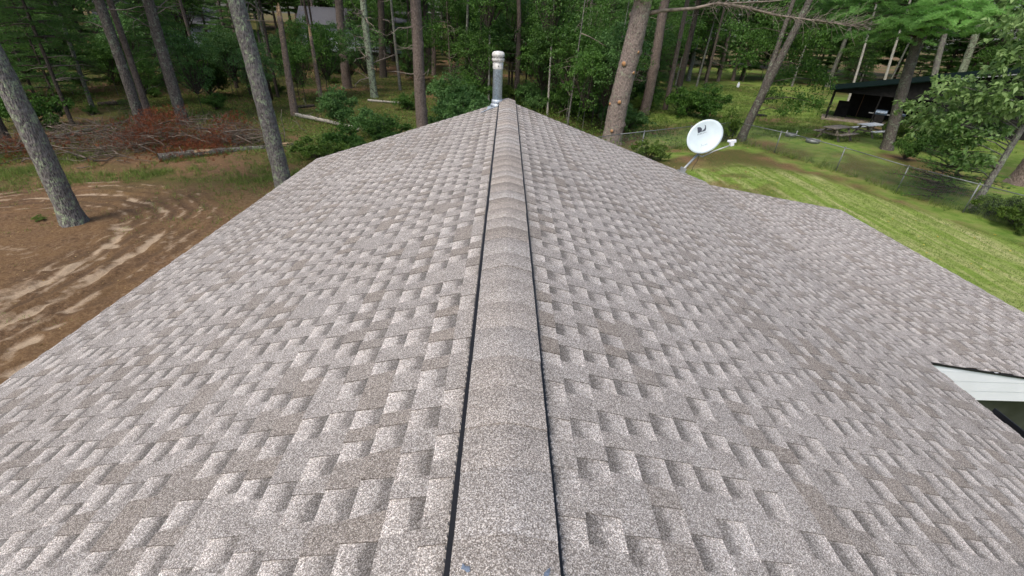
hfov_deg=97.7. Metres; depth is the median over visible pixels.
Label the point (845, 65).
understory tree
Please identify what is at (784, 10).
pine tree
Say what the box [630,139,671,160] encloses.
shrub
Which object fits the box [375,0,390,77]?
pine tree
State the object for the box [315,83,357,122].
shrub
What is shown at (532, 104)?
shrub
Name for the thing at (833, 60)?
pine tree
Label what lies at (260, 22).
pine tree
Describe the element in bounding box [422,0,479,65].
understory tree
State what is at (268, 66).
sapling
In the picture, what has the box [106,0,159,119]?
pine tree
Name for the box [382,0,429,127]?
pine tree
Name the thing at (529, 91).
shrub
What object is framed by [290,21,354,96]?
sapling
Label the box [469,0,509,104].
young tree
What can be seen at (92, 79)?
young pine
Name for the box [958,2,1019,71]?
pine tree
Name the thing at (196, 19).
house
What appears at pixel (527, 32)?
understory tree
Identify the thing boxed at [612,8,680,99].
sapling
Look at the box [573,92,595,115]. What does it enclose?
shrub
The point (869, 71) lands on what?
young pine
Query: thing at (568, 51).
sapling
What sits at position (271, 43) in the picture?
sapling
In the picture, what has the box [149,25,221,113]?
sapling
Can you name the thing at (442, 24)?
young pine
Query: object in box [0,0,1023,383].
ground
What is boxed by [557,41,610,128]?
sapling
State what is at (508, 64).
bare tree
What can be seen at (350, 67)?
sapling
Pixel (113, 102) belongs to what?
fallen log
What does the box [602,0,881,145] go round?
pine tree
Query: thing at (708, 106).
shrub
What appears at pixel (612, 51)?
sapling
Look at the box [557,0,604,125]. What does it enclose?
bare tree
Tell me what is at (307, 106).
fallen log
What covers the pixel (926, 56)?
young pine
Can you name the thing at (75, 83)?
shrub
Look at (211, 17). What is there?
young pine
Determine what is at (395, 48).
pine tree
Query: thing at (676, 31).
understory tree
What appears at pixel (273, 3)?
leafy tree
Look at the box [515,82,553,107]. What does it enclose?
shrub
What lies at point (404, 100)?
shrub
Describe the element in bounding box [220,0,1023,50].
sky
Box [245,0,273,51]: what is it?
young pine
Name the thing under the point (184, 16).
pine tree
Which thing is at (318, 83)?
broken snag
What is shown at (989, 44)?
leafy tree
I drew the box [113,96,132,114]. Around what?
shrub
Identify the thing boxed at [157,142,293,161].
fallen log
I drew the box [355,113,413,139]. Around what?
shrub
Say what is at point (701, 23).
understory tree
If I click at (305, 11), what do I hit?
pine tree
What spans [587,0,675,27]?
understory tree
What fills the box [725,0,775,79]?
pine tree
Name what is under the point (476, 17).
understory tree
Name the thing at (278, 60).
understory tree
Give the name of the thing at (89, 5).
leafy tree
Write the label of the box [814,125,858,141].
picnic table
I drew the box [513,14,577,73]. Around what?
understory tree
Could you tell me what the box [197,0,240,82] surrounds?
young pine
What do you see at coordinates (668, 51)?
understory tree
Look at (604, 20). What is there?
sapling
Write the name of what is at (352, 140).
shrub
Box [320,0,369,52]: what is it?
understory tree
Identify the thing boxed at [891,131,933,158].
shrub
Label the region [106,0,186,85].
young pine
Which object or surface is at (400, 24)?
tree
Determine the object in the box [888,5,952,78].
pine tree
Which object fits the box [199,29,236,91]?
sapling
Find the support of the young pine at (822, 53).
on the ground at (84, 286)
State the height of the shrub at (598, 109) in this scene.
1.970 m
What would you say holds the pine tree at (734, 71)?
on the ground at (84, 286)
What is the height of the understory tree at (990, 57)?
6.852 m
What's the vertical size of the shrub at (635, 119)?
2.146 m
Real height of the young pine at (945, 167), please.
2.857 m
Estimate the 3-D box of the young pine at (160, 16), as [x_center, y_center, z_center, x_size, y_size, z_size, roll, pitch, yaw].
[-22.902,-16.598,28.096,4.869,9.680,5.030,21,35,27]
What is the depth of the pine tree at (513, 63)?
45.88 m
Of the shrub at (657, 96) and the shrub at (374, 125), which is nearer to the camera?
the shrub at (374, 125)
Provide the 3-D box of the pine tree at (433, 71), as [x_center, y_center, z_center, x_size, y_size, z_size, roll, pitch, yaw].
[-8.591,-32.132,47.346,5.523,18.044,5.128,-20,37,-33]
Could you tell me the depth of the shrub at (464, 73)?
35.94 m
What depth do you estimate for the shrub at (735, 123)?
27.40 m
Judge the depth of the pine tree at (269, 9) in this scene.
86.38 m
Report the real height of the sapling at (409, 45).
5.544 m
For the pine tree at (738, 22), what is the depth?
64.78 m
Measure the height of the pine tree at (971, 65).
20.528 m
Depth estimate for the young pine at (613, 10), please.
34.02 m
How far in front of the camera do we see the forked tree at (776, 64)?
27.14 m
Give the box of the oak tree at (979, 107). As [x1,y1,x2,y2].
[892,0,1023,209]
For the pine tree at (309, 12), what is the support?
on the ground at (84, 286)
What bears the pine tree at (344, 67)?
on the ground at (84, 286)
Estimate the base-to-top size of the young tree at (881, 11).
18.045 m
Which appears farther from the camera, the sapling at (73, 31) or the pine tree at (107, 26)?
the sapling at (73, 31)
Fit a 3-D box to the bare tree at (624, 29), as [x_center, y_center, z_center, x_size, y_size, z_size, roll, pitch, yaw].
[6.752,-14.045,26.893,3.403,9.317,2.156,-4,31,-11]
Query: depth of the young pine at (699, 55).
60.36 m
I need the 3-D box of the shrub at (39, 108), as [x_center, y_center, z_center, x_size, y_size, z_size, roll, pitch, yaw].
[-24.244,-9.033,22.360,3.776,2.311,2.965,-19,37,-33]
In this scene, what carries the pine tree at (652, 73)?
on the ground at (84, 286)
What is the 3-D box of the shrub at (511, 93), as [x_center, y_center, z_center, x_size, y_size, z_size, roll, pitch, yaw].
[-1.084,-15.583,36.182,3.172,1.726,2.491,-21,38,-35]
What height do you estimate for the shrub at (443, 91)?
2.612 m
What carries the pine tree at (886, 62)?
on the ground at (84, 286)
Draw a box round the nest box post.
[253,15,272,99]
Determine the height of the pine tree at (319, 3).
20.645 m
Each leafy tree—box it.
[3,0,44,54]
[24,0,136,49]
[252,0,299,32]
[653,0,752,65]
[734,0,853,50]
[747,0,851,70]
[784,0,908,75]
[861,0,1009,60]
[928,0,1023,69]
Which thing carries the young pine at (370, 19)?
on the ground at (84, 286)
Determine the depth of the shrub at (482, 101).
28.91 m
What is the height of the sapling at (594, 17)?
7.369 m
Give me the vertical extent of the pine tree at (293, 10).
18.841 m
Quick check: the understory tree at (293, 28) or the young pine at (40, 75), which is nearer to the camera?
the young pine at (40, 75)
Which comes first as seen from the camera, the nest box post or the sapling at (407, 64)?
the nest box post
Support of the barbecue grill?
on the shed
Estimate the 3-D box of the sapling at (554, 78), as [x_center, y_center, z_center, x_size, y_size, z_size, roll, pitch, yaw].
[3.341,-16.219,32.327,5.336,7.230,5.252,23,36,30]
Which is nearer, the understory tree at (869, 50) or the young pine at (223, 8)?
the young pine at (223, 8)
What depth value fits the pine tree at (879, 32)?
60.52 m
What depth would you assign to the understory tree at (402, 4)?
61.69 m
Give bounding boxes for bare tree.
[435,1,456,84]
[502,14,514,85]
[506,22,521,74]
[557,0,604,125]
[597,1,653,115]
[645,5,669,86]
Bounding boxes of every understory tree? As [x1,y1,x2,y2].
[142,0,209,37]
[268,38,312,99]
[272,36,318,102]
[275,15,315,78]
[301,20,345,91]
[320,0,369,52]
[353,0,406,67]
[394,1,410,20]
[395,21,447,72]
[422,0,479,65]
[445,25,490,76]
[448,10,511,66]
[451,6,508,60]
[454,25,510,83]
[482,0,541,86]
[503,2,536,37]
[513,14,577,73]
[514,0,604,87]
[514,26,563,99]
[568,0,632,121]
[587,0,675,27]
[589,0,656,23]
[641,21,675,80]
[651,0,699,81]
[665,10,706,87]
[730,20,776,80]
[760,31,783,77]
[780,42,811,66]
[836,45,870,79]
[838,13,896,71]
[968,41,1020,70]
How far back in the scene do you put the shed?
35.74 m
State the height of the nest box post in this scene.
5.501 m
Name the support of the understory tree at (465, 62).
on the ground at (84, 286)
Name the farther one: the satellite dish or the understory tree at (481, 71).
the understory tree at (481, 71)
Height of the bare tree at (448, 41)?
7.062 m
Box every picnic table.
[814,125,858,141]
[851,122,884,138]
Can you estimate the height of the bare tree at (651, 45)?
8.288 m
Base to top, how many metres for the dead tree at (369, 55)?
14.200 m
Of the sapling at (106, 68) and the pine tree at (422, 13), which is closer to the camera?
the sapling at (106, 68)
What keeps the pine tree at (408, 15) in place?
on the ground at (84, 286)
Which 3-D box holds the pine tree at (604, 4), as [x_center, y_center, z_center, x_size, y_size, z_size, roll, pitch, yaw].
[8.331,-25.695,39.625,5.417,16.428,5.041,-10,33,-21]
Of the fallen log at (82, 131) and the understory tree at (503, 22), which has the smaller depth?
the fallen log at (82, 131)
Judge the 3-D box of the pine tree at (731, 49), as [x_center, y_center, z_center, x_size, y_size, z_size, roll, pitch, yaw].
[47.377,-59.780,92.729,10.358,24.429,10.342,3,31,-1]
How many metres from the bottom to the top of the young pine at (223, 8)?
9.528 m
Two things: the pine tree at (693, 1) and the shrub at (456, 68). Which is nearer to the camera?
the shrub at (456, 68)
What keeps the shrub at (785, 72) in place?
on the ground at (84, 286)
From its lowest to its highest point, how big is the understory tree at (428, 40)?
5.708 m
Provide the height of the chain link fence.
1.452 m
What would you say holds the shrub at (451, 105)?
on the ground at (84, 286)
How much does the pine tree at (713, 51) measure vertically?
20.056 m
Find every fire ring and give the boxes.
[785,130,797,136]
[805,138,820,143]
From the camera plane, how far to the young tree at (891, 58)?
50.00 m
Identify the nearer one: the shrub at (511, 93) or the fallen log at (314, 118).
the fallen log at (314, 118)
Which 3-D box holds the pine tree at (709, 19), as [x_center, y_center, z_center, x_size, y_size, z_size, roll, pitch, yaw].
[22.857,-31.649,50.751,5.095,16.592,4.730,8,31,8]
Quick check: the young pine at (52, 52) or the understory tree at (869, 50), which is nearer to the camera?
the young pine at (52, 52)
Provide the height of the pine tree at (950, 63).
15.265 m
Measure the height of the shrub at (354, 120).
1.669 m
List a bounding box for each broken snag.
[276,5,298,116]
[308,24,322,101]
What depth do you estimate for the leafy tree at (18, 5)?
43.66 m
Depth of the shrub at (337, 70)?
48.94 m
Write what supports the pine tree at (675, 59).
on the ground at (84, 286)
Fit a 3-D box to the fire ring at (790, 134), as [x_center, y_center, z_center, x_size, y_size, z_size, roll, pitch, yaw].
[18.673,-10.322,29.878,0.730,0.390,0.700,2,31,-2]
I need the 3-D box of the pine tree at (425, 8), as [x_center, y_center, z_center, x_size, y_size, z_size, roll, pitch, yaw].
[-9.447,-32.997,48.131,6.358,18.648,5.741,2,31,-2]
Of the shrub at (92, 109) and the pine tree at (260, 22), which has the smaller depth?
the shrub at (92, 109)
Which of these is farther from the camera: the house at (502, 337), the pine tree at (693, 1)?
the pine tree at (693, 1)
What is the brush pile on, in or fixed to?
on the ground at (84, 286)
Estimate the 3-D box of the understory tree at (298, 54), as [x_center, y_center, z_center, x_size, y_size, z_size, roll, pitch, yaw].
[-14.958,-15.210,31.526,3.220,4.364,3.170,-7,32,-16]
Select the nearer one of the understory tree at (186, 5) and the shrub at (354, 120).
the shrub at (354, 120)
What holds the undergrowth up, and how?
on the ground at (84, 286)
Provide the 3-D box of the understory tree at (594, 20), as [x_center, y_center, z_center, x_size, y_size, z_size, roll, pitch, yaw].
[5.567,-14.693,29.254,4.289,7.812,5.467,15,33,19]
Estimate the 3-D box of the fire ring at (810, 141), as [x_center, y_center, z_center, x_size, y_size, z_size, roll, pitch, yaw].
[18.980,-9.279,28.213,0.824,0.180,0.824,2,31,-2]
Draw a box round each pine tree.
[0,44,89,227]
[0,117,13,143]
[1,3,91,51]
[53,2,94,106]
[83,0,146,128]
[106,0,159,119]
[116,0,190,124]
[174,0,197,61]
[191,0,214,31]
[217,1,238,87]
[227,0,290,187]
[247,0,275,28]
[255,0,270,69]
[257,2,296,12]
[258,0,279,97]
[265,0,302,22]
[288,0,348,10]
[301,0,321,86]
[307,0,317,63]
[334,0,352,88]
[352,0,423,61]
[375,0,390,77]
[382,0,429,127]
[383,0,401,89]
[402,0,409,42]
[405,0,442,30]
[423,0,431,73]
[431,1,435,75]
[456,0,505,85]
[465,0,468,73]
[503,0,522,99]
[510,0,536,85]
[588,0,631,12]
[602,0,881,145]
[639,0,669,115]
[662,0,703,110]
[664,6,704,75]
[669,0,719,93]
[674,0,716,85]
[686,0,724,80]
[692,0,736,86]
[692,17,736,64]
[704,0,727,90]
[711,8,757,63]
[716,0,754,81]
[717,0,743,73]
[722,0,750,43]
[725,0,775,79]
[731,0,771,80]
[761,0,810,63]
[787,0,1023,150]
[788,0,836,86]
[799,3,851,80]
[825,3,868,86]
[831,7,891,77]
[836,0,918,81]
[860,0,901,81]
[871,6,956,78]
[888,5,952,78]
[909,2,950,76]
[915,17,990,75]
[931,0,963,75]
[939,0,1017,72]
[945,1,1003,69]
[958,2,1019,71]
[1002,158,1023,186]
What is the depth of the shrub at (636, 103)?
35.44 m
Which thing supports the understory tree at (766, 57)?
on the ground at (84, 286)
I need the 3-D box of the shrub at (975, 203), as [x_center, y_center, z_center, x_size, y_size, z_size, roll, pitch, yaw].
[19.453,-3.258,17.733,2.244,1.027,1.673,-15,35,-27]
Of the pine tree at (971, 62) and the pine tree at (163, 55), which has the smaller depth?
the pine tree at (163, 55)
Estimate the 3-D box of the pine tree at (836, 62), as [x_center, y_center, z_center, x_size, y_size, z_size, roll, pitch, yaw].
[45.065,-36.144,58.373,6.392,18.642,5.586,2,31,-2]
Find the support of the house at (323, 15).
on the ground at (84, 286)
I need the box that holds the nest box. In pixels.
[251,20,258,31]
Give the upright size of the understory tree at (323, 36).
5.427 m
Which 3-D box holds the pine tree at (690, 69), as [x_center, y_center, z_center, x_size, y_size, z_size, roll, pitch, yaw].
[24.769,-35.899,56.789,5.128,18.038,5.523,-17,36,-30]
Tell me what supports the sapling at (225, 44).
on the ground at (84, 286)
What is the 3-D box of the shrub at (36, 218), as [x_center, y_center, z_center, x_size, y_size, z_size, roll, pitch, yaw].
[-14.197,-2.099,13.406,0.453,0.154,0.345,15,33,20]
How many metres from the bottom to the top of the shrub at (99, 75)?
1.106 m
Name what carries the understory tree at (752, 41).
on the ground at (84, 286)
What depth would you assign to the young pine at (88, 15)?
36.02 m
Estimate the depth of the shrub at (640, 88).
37.48 m
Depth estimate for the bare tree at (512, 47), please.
38.98 m
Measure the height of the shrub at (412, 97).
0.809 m
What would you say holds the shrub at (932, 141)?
on the ground at (84, 286)
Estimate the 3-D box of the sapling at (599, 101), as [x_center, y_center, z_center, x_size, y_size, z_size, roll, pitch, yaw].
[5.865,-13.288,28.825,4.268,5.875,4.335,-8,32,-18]
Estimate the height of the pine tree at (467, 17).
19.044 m
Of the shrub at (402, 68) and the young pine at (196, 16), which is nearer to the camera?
the shrub at (402, 68)
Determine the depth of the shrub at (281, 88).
36.39 m
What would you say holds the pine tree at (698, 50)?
on the ground at (84, 286)
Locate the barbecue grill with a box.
[869,109,889,123]
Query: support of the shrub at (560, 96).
on the ground at (84, 286)
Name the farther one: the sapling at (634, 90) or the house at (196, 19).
the house at (196, 19)
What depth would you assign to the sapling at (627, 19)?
35.82 m
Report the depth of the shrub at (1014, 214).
16.66 m
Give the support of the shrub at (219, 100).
on the ground at (84, 286)
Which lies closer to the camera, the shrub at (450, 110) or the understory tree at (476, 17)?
the shrub at (450, 110)
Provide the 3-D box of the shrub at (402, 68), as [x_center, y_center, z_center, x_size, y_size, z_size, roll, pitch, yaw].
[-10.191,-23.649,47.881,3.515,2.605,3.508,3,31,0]
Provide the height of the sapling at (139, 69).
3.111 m
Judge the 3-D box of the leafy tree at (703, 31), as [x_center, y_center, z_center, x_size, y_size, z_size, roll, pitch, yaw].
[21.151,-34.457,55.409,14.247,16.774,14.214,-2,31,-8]
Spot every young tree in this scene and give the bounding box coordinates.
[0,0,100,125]
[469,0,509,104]
[529,0,588,116]
[839,2,893,100]
[871,0,917,79]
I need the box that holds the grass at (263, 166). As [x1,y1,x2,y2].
[0,81,1023,324]
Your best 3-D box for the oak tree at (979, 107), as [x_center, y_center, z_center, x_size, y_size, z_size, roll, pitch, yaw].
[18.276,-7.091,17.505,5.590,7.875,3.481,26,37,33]
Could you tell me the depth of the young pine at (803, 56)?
63.22 m
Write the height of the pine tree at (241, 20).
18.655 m
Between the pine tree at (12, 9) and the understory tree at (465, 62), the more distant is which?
the understory tree at (465, 62)
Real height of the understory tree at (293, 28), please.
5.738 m
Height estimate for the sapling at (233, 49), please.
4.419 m
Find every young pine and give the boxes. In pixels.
[0,0,95,113]
[0,1,76,99]
[24,1,119,86]
[78,1,154,69]
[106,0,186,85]
[115,0,203,91]
[131,1,184,54]
[177,0,209,39]
[193,0,232,38]
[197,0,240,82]
[202,0,281,95]
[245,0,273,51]
[295,0,319,12]
[359,8,393,71]
[428,3,448,63]
[428,4,451,40]
[600,0,627,31]
[640,0,681,92]
[690,0,735,79]
[781,24,820,78]
[793,12,838,83]
[834,7,885,93]
[884,134,990,201]
[895,29,950,78]
[909,128,1012,196]
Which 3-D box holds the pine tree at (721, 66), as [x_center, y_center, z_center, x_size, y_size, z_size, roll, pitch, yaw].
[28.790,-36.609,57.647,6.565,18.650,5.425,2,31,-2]
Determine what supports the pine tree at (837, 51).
on the ground at (84, 286)
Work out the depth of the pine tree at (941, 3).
55.70 m
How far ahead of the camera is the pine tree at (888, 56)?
73.33 m
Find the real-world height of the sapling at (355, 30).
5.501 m
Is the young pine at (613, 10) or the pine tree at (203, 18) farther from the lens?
the pine tree at (203, 18)
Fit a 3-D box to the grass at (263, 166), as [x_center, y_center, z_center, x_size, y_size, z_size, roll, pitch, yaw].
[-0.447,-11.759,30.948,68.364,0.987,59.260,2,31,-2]
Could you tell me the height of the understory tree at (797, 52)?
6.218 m
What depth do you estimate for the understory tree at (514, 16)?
53.26 m
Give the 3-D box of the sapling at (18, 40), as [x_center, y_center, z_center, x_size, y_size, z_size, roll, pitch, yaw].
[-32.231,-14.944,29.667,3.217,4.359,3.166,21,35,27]
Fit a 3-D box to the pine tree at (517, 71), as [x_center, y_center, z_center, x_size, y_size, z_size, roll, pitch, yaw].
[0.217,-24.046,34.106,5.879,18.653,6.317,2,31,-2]
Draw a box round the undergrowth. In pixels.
[2,60,701,163]
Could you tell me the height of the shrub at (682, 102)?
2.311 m
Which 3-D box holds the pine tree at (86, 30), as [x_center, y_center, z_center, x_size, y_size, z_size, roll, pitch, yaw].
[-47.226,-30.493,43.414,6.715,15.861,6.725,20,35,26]
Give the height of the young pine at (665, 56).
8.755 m
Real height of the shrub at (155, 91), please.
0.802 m
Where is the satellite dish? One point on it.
(704, 136)
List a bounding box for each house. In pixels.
[0,51,1023,575]
[92,0,219,50]
[295,6,406,53]
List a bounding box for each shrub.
[0,91,74,131]
[31,214,44,221]
[71,72,88,84]
[81,104,98,114]
[89,67,104,81]
[103,75,121,84]
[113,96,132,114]
[147,86,162,96]
[180,45,230,93]
[200,92,227,109]
[272,83,286,93]
[290,135,350,158]
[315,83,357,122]
[321,122,366,152]
[327,53,354,73]
[328,76,340,82]
[348,106,396,140]
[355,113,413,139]
[389,92,414,108]
[399,60,431,78]
[409,94,426,102]
[426,72,473,104]
[428,93,479,123]
[430,62,467,99]
[436,99,487,118]
[445,67,485,91]
[451,85,490,108]
[453,75,492,100]
[486,85,516,102]
[492,83,513,97]
[514,79,542,103]
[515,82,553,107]
[523,95,549,111]
[540,87,570,110]
[543,81,588,115]
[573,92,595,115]
[589,99,632,119]
[599,103,656,132]
[629,78,645,101]
[629,96,655,108]
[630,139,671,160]
[635,86,665,105]
[663,65,685,82]
[665,86,700,117]
[686,82,732,117]
[719,107,744,140]
[774,61,796,84]
[881,118,910,138]
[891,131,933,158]
[906,119,956,150]
[967,194,1023,216]
[994,196,1023,234]
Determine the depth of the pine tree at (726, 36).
70.69 m
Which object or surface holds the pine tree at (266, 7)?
on the ground at (84, 286)
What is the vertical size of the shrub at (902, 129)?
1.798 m
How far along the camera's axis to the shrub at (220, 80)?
32.86 m
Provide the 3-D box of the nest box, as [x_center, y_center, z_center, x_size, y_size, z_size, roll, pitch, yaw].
[-17.525,-17.852,30.421,0.500,0.700,0.380,2,31,-2]
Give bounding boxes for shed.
[821,67,1023,140]
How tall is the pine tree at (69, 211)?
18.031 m
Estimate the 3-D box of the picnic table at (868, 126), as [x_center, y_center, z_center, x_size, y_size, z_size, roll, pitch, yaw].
[25.073,-11.054,31.344,2.072,0.823,1.876,-12,34,-23]
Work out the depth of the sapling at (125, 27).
30.43 m
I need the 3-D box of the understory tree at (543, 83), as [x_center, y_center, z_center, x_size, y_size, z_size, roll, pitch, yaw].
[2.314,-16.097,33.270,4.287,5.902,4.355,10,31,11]
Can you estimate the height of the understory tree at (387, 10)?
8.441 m
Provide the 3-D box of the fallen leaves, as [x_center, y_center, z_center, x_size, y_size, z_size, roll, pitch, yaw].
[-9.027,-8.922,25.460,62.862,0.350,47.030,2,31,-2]
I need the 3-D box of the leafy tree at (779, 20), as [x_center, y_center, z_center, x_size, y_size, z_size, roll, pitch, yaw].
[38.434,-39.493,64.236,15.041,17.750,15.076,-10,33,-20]
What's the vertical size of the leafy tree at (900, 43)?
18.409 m
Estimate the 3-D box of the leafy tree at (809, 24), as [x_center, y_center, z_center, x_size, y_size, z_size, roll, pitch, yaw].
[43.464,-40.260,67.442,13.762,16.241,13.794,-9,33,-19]
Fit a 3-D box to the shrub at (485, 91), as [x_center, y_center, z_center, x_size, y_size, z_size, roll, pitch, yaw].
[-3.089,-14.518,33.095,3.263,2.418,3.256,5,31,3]
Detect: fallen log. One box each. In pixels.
[53,120,130,138]
[97,99,121,105]
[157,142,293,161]
[295,113,359,129]
[297,99,314,107]
[368,98,397,103]
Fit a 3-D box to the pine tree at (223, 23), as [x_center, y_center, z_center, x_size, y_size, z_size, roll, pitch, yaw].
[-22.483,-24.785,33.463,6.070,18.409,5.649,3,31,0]
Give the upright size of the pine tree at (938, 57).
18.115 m
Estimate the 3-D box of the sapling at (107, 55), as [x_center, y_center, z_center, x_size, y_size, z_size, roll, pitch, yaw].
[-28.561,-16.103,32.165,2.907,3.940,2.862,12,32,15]
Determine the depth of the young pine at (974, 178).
20.30 m
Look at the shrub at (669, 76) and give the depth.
55.92 m
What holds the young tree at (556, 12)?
on the ground at (84, 286)
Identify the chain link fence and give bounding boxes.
[598,122,1023,226]
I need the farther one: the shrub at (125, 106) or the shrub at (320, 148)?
the shrub at (125, 106)
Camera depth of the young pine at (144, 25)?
48.37 m
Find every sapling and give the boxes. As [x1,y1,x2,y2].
[1,29,49,95]
[6,12,85,94]
[73,35,124,95]
[83,5,153,69]
[88,34,134,90]
[112,55,160,104]
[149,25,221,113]
[196,23,244,96]
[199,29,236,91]
[201,31,241,86]
[225,42,278,91]
[262,33,283,85]
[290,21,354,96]
[338,50,359,81]
[339,19,391,91]
[396,25,433,70]
[399,46,412,73]
[461,13,515,74]
[505,37,530,74]
[520,43,539,78]
[527,6,579,113]
[538,13,607,118]
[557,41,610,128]
[578,11,609,30]
[578,30,623,124]
[579,16,625,46]
[579,21,653,131]
[610,11,629,27]
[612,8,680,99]
[614,51,655,96]
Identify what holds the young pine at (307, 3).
on the ground at (84, 286)
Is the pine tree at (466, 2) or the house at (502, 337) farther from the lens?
the pine tree at (466, 2)
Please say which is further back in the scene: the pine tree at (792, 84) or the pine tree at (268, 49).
the pine tree at (792, 84)
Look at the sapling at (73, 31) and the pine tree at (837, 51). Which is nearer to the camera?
the sapling at (73, 31)
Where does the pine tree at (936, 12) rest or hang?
on the ground at (84, 286)
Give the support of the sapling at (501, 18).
on the ground at (84, 286)
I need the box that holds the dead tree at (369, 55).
[351,0,392,97]
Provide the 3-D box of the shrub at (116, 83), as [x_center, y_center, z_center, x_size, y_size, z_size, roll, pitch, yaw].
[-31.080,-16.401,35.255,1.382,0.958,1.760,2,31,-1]
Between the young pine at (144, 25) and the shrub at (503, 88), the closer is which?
the shrub at (503, 88)
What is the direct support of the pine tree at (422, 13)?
on the ground at (84, 286)
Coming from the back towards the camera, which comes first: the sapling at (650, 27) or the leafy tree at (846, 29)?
the leafy tree at (846, 29)
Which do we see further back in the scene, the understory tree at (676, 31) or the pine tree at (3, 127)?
the understory tree at (676, 31)
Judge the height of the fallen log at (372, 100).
0.354 m
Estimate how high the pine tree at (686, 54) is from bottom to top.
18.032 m
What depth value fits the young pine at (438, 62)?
54.67 m
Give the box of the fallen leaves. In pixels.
[0,76,864,351]
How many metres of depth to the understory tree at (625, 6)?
37.83 m
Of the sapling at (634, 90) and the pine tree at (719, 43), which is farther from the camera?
the pine tree at (719, 43)
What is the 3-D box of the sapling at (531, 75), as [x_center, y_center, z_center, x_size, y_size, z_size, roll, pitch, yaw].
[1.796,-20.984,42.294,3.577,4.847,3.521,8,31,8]
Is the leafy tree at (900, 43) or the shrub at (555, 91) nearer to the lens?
the shrub at (555, 91)
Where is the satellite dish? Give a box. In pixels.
[677,119,735,174]
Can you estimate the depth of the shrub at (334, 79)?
42.62 m
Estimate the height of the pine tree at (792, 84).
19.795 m
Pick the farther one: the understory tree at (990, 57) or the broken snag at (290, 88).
the understory tree at (990, 57)
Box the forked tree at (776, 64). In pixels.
[715,0,861,141]
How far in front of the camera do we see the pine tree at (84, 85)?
26.66 m
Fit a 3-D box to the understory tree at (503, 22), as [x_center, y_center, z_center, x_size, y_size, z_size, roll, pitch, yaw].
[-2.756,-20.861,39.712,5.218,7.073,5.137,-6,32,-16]
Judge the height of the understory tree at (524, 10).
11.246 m
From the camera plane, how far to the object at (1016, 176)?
21.89 m
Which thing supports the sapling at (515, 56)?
on the ground at (84, 286)
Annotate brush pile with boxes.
[0,104,293,169]
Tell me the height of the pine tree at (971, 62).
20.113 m
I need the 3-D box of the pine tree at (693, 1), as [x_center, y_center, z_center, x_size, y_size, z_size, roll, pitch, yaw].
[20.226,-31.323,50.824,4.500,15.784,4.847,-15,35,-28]

